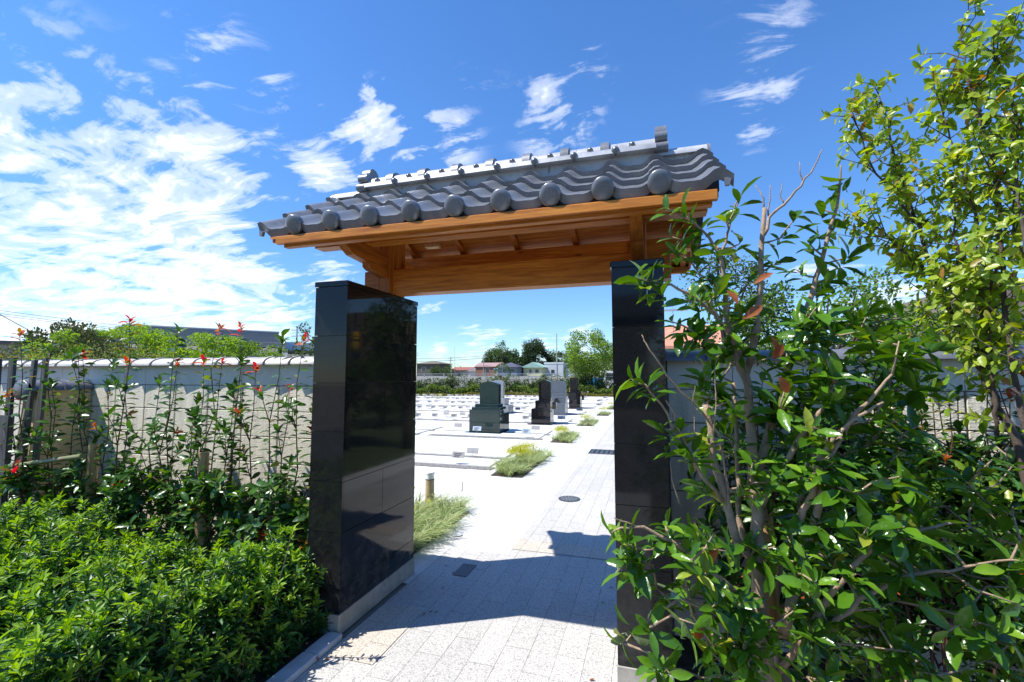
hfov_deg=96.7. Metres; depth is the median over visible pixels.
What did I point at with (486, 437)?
row kerb
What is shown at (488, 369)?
house
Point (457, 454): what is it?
plaque sign
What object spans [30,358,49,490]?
timber plank
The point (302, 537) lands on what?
photinia shrub
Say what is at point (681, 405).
block wall
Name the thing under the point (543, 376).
hedge shrub
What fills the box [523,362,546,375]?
house
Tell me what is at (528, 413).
row kerb
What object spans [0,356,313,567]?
block wall
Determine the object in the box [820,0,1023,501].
cherry tree
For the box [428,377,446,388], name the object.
hedge shrub
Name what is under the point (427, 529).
grass bed
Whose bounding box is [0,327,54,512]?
photinia shrub
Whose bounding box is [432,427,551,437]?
grave row slab
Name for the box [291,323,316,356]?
tree
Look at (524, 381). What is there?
hedge shrub
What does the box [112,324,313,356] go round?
house
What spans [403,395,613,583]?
cemetery paving
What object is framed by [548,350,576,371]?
tree
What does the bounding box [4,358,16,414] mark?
timber plank
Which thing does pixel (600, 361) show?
tree
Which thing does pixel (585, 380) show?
hedge shrub
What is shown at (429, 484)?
bollard light
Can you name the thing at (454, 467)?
row kerb
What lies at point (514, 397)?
grave row slab
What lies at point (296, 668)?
path kerb
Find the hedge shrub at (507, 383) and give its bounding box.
[497,375,519,387]
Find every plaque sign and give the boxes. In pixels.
[452,451,464,457]
[454,423,461,426]
[467,448,478,456]
[473,426,480,430]
[522,428,530,432]
[531,426,539,431]
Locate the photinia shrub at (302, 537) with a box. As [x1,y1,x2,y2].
[275,338,313,565]
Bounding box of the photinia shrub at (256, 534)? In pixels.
[217,328,292,558]
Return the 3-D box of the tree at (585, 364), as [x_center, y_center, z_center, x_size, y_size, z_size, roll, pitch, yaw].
[6.524,1.585,36.274,4.913,5.511,4.222,1,-4,-8]
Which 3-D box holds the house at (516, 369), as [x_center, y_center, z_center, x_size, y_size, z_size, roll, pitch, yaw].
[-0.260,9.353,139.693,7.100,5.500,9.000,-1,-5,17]
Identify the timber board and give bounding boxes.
[0,415,14,507]
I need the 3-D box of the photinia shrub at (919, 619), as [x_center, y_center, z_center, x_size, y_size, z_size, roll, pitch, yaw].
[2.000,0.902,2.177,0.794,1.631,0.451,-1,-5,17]
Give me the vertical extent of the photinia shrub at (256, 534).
1.894 m
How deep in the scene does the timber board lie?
3.70 m
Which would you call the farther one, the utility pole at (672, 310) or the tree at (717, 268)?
the utility pole at (672, 310)
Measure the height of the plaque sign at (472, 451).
0.183 m
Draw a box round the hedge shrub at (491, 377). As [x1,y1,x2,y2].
[479,376,497,384]
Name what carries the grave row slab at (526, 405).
on the cemetery paving
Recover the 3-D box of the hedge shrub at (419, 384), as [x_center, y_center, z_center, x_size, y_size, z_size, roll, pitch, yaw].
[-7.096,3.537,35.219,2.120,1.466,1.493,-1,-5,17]
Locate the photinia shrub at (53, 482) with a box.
[22,343,86,515]
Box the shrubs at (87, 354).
[0,340,179,359]
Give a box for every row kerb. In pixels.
[415,446,502,470]
[416,410,581,414]
[429,435,540,439]
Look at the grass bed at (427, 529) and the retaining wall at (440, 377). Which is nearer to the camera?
the grass bed at (427, 529)
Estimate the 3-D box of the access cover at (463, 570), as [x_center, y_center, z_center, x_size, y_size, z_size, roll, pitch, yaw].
[-0.377,1.827,3.630,0.115,0.008,0.220,-1,-5,17]
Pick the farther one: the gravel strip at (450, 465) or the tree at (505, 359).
the tree at (505, 359)
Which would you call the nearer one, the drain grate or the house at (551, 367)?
the drain grate
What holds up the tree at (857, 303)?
on the lawn
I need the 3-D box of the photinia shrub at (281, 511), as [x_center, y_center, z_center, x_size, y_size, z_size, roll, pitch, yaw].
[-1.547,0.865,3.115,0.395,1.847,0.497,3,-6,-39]
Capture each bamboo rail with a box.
[8,453,84,468]
[132,481,308,500]
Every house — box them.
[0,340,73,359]
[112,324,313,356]
[416,361,452,375]
[451,367,475,375]
[468,368,475,375]
[474,363,503,375]
[496,363,522,375]
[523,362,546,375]
[544,362,567,375]
[665,325,720,350]
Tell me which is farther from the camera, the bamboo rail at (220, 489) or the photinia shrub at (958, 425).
the bamboo rail at (220, 489)
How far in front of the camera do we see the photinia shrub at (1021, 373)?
1.88 m
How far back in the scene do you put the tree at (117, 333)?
14.70 m
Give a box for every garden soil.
[673,636,931,681]
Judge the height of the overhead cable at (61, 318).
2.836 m
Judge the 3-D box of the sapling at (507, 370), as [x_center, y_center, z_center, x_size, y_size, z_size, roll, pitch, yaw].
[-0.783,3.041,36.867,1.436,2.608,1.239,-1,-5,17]
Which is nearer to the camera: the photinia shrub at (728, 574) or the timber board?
the photinia shrub at (728, 574)
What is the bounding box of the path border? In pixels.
[512,539,615,559]
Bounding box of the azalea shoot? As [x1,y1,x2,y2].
[268,523,298,607]
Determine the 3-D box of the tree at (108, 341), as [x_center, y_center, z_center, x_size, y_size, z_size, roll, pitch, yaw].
[-12.981,1.146,13.941,1.860,3.026,1.904,2,-5,-30]
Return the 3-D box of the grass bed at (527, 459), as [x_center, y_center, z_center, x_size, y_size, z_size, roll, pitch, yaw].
[0.199,1.999,7.954,1.244,0.300,2.540,-1,-5,17]
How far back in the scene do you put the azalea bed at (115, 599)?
2.23 m
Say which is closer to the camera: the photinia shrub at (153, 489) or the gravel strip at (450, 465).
the photinia shrub at (153, 489)
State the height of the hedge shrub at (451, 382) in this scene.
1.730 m
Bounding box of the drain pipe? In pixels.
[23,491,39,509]
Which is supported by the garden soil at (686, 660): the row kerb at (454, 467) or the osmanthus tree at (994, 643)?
the osmanthus tree at (994, 643)
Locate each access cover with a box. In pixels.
[328,603,423,663]
[452,563,475,576]
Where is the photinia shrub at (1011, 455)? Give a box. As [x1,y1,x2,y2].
[956,369,1023,655]
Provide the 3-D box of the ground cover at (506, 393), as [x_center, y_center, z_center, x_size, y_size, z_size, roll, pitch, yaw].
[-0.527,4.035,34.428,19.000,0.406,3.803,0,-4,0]
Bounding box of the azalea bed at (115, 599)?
[0,491,332,681]
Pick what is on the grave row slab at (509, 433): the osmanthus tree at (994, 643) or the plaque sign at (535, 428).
the plaque sign at (535, 428)
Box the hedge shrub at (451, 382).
[442,373,467,393]
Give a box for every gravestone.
[464,381,510,433]
[494,380,516,413]
[528,380,556,424]
[552,381,569,415]
[568,378,583,408]
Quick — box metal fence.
[416,373,612,390]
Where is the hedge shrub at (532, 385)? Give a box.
[526,378,539,388]
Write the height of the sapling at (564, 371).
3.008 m
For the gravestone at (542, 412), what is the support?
on the cemetery paving
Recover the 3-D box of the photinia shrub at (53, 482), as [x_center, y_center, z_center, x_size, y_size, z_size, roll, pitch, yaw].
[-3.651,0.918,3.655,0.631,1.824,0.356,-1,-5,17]
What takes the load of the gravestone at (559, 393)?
on the cemetery paving
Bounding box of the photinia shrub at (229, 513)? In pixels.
[189,321,257,561]
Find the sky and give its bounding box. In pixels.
[0,0,1023,375]
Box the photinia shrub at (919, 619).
[844,368,1017,681]
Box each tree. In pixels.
[0,342,64,359]
[7,317,128,359]
[20,328,92,359]
[59,333,124,357]
[73,320,193,358]
[118,341,200,358]
[141,332,260,358]
[213,340,287,357]
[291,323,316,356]
[428,364,455,375]
[481,345,512,363]
[494,340,507,362]
[500,356,508,363]
[508,348,524,365]
[521,337,550,364]
[540,355,553,364]
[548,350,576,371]
[561,328,612,383]
[587,345,612,375]
[601,150,1023,681]
[677,253,793,350]
[729,266,937,349]
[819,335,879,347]
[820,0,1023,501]
[894,293,1023,347]
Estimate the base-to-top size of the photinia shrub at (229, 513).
1.961 m
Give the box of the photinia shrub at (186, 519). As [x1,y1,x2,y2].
[142,322,230,554]
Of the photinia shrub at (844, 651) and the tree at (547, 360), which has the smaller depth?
the photinia shrub at (844, 651)
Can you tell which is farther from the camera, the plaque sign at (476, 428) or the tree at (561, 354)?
the tree at (561, 354)
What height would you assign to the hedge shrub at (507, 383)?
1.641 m
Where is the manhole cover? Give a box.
[558,496,579,501]
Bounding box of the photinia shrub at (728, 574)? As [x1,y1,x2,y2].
[679,371,854,658]
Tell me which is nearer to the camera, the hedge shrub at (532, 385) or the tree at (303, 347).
the tree at (303, 347)
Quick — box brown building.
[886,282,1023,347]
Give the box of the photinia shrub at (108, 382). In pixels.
[70,350,137,546]
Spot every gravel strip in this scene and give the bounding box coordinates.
[415,453,504,469]
[416,416,571,423]
[429,430,550,439]
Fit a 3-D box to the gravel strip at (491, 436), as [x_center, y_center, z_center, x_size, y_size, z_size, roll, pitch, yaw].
[-0.587,2.453,11.914,3.030,0.010,1.070,-1,-5,17]
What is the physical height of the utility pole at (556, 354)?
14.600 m
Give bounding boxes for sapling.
[494,363,510,394]
[563,361,580,391]
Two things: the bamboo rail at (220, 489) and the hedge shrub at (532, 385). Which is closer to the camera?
the bamboo rail at (220, 489)
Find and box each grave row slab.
[415,426,441,432]
[415,446,510,466]
[416,399,601,402]
[416,402,595,407]
[416,407,586,413]
[416,414,572,422]
[417,396,606,399]
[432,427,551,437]
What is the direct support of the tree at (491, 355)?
on the ground at (357, 623)
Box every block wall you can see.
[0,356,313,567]
[665,345,1023,681]
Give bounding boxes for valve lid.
[451,532,462,536]
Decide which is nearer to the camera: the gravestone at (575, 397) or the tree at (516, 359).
the gravestone at (575, 397)
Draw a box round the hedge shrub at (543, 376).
[535,374,560,387]
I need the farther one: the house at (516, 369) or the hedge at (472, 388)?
the house at (516, 369)
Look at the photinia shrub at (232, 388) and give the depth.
3.27 m
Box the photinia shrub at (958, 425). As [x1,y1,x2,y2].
[898,377,1023,681]
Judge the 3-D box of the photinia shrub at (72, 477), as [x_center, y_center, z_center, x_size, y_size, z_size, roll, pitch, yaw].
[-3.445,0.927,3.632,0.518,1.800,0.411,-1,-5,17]
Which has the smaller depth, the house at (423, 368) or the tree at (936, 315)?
the tree at (936, 315)
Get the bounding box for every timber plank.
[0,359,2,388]
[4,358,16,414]
[14,360,37,508]
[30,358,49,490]
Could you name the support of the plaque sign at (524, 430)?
on the cemetery paving
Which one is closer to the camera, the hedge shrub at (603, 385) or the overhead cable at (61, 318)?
the hedge shrub at (603, 385)
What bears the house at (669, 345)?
on the lawn
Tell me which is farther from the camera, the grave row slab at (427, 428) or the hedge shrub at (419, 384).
the hedge shrub at (419, 384)
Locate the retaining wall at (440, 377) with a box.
[416,376,596,390]
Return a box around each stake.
[81,444,99,567]
[194,452,209,555]
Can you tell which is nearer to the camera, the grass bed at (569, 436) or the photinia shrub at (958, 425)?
the photinia shrub at (958, 425)
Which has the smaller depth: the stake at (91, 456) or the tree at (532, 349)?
the stake at (91, 456)
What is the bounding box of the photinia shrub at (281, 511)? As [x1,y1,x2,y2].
[250,332,310,553]
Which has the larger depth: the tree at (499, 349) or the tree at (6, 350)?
the tree at (499, 349)
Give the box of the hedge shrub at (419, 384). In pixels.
[414,377,431,388]
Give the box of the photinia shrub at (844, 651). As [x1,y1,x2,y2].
[747,371,899,680]
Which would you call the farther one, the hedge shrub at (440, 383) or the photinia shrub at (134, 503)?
the hedge shrub at (440, 383)
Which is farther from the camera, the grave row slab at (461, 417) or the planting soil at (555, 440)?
the grave row slab at (461, 417)
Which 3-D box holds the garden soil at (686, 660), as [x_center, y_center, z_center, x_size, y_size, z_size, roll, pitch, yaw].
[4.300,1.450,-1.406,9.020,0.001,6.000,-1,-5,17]
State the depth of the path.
3.00 m
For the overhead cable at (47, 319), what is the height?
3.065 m
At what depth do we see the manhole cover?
5.71 m
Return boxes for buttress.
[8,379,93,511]
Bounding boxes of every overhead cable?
[0,310,121,325]
[0,313,112,327]
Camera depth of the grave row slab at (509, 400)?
27.75 m
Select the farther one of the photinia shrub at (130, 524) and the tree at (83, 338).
the tree at (83, 338)
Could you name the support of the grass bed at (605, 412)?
on the planting soil
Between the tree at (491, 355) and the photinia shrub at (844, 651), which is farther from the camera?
the tree at (491, 355)
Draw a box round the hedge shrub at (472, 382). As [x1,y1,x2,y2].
[461,376,481,392]
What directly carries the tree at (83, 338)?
on the ground at (357, 623)
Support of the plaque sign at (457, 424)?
on the grave row slab at (509, 433)
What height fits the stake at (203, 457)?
1.006 m
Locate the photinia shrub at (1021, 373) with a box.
[1003,364,1023,500]
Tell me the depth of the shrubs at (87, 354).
7.00 m
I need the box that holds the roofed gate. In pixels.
[257,125,733,681]
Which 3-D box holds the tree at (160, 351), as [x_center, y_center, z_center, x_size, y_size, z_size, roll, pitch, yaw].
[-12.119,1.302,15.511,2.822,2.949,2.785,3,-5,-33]
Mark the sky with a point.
(145, 145)
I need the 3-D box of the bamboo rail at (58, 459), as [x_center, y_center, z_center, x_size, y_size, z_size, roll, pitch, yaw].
[-4.189,1.038,3.713,1.816,0.313,0.054,-1,-4,14]
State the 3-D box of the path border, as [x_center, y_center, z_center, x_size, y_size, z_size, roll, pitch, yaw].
[0.543,1.856,4.042,1.060,0.001,0.260,-1,-5,17]
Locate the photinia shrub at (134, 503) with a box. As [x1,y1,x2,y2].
[89,314,156,554]
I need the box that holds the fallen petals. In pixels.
[300,565,609,679]
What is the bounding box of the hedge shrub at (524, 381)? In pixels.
[511,379,529,393]
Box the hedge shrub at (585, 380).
[579,372,606,387]
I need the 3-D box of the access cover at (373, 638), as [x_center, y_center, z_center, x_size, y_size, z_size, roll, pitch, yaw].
[-0.799,1.760,2.768,0.285,0.001,0.600,-1,-5,17]
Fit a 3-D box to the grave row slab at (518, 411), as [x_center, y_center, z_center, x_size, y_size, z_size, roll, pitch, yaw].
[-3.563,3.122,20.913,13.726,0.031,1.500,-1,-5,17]
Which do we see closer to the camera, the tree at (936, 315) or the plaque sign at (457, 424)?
the tree at (936, 315)
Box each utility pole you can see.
[291,327,301,341]
[556,334,556,374]
[664,306,687,335]
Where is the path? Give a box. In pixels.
[294,421,617,681]
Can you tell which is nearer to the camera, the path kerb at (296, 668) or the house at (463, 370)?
the path kerb at (296, 668)
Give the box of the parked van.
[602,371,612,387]
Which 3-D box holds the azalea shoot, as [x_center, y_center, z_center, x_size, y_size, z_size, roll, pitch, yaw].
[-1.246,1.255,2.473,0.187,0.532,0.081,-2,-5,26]
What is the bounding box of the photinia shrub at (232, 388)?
[176,358,245,558]
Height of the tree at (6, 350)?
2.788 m
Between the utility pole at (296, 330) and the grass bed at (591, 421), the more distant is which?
the utility pole at (296, 330)
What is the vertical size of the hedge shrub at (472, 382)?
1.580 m
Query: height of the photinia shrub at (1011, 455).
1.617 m
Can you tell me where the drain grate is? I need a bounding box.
[588,449,613,454]
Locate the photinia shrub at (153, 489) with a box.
[134,358,207,544]
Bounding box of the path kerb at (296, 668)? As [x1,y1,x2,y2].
[266,631,341,681]
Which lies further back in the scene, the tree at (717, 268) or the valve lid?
the tree at (717, 268)
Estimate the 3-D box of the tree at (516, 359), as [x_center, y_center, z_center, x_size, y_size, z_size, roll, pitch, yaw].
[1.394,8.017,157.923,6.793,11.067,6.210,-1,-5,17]
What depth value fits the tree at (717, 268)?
7.82 m
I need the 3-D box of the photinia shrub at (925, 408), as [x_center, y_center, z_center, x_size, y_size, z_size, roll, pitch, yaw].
[1.781,0.856,2.233,0.835,1.733,0.429,-1,-5,17]
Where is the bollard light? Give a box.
[425,471,434,503]
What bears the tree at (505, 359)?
on the ground at (357, 623)
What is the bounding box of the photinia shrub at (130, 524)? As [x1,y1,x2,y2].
[111,322,187,543]
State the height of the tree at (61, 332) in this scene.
2.891 m
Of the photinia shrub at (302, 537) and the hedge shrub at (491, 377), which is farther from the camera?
the hedge shrub at (491, 377)
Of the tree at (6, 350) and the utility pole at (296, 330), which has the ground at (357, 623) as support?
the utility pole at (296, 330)
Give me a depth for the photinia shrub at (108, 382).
3.66 m
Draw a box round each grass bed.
[413,484,481,551]
[481,441,561,476]
[547,425,585,442]
[575,412,601,425]
[594,406,610,414]
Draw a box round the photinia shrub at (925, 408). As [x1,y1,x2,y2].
[785,344,969,679]
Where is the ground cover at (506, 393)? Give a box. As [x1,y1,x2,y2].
[418,391,612,396]
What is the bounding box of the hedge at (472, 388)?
[416,383,612,395]
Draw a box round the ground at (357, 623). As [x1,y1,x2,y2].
[117,393,972,681]
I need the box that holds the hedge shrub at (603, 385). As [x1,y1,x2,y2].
[593,376,611,389]
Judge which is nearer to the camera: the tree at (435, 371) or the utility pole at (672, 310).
the utility pole at (672, 310)
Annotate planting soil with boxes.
[551,438,567,442]
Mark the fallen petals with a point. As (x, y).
(423, 613)
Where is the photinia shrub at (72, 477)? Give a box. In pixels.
[39,345,111,536]
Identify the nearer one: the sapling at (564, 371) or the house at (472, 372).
the sapling at (564, 371)
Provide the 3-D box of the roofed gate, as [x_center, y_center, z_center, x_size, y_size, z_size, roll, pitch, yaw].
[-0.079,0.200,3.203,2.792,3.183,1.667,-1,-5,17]
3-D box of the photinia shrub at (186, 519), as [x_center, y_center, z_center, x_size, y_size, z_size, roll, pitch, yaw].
[-2.414,0.831,3.393,0.657,1.957,0.320,-1,-4,10]

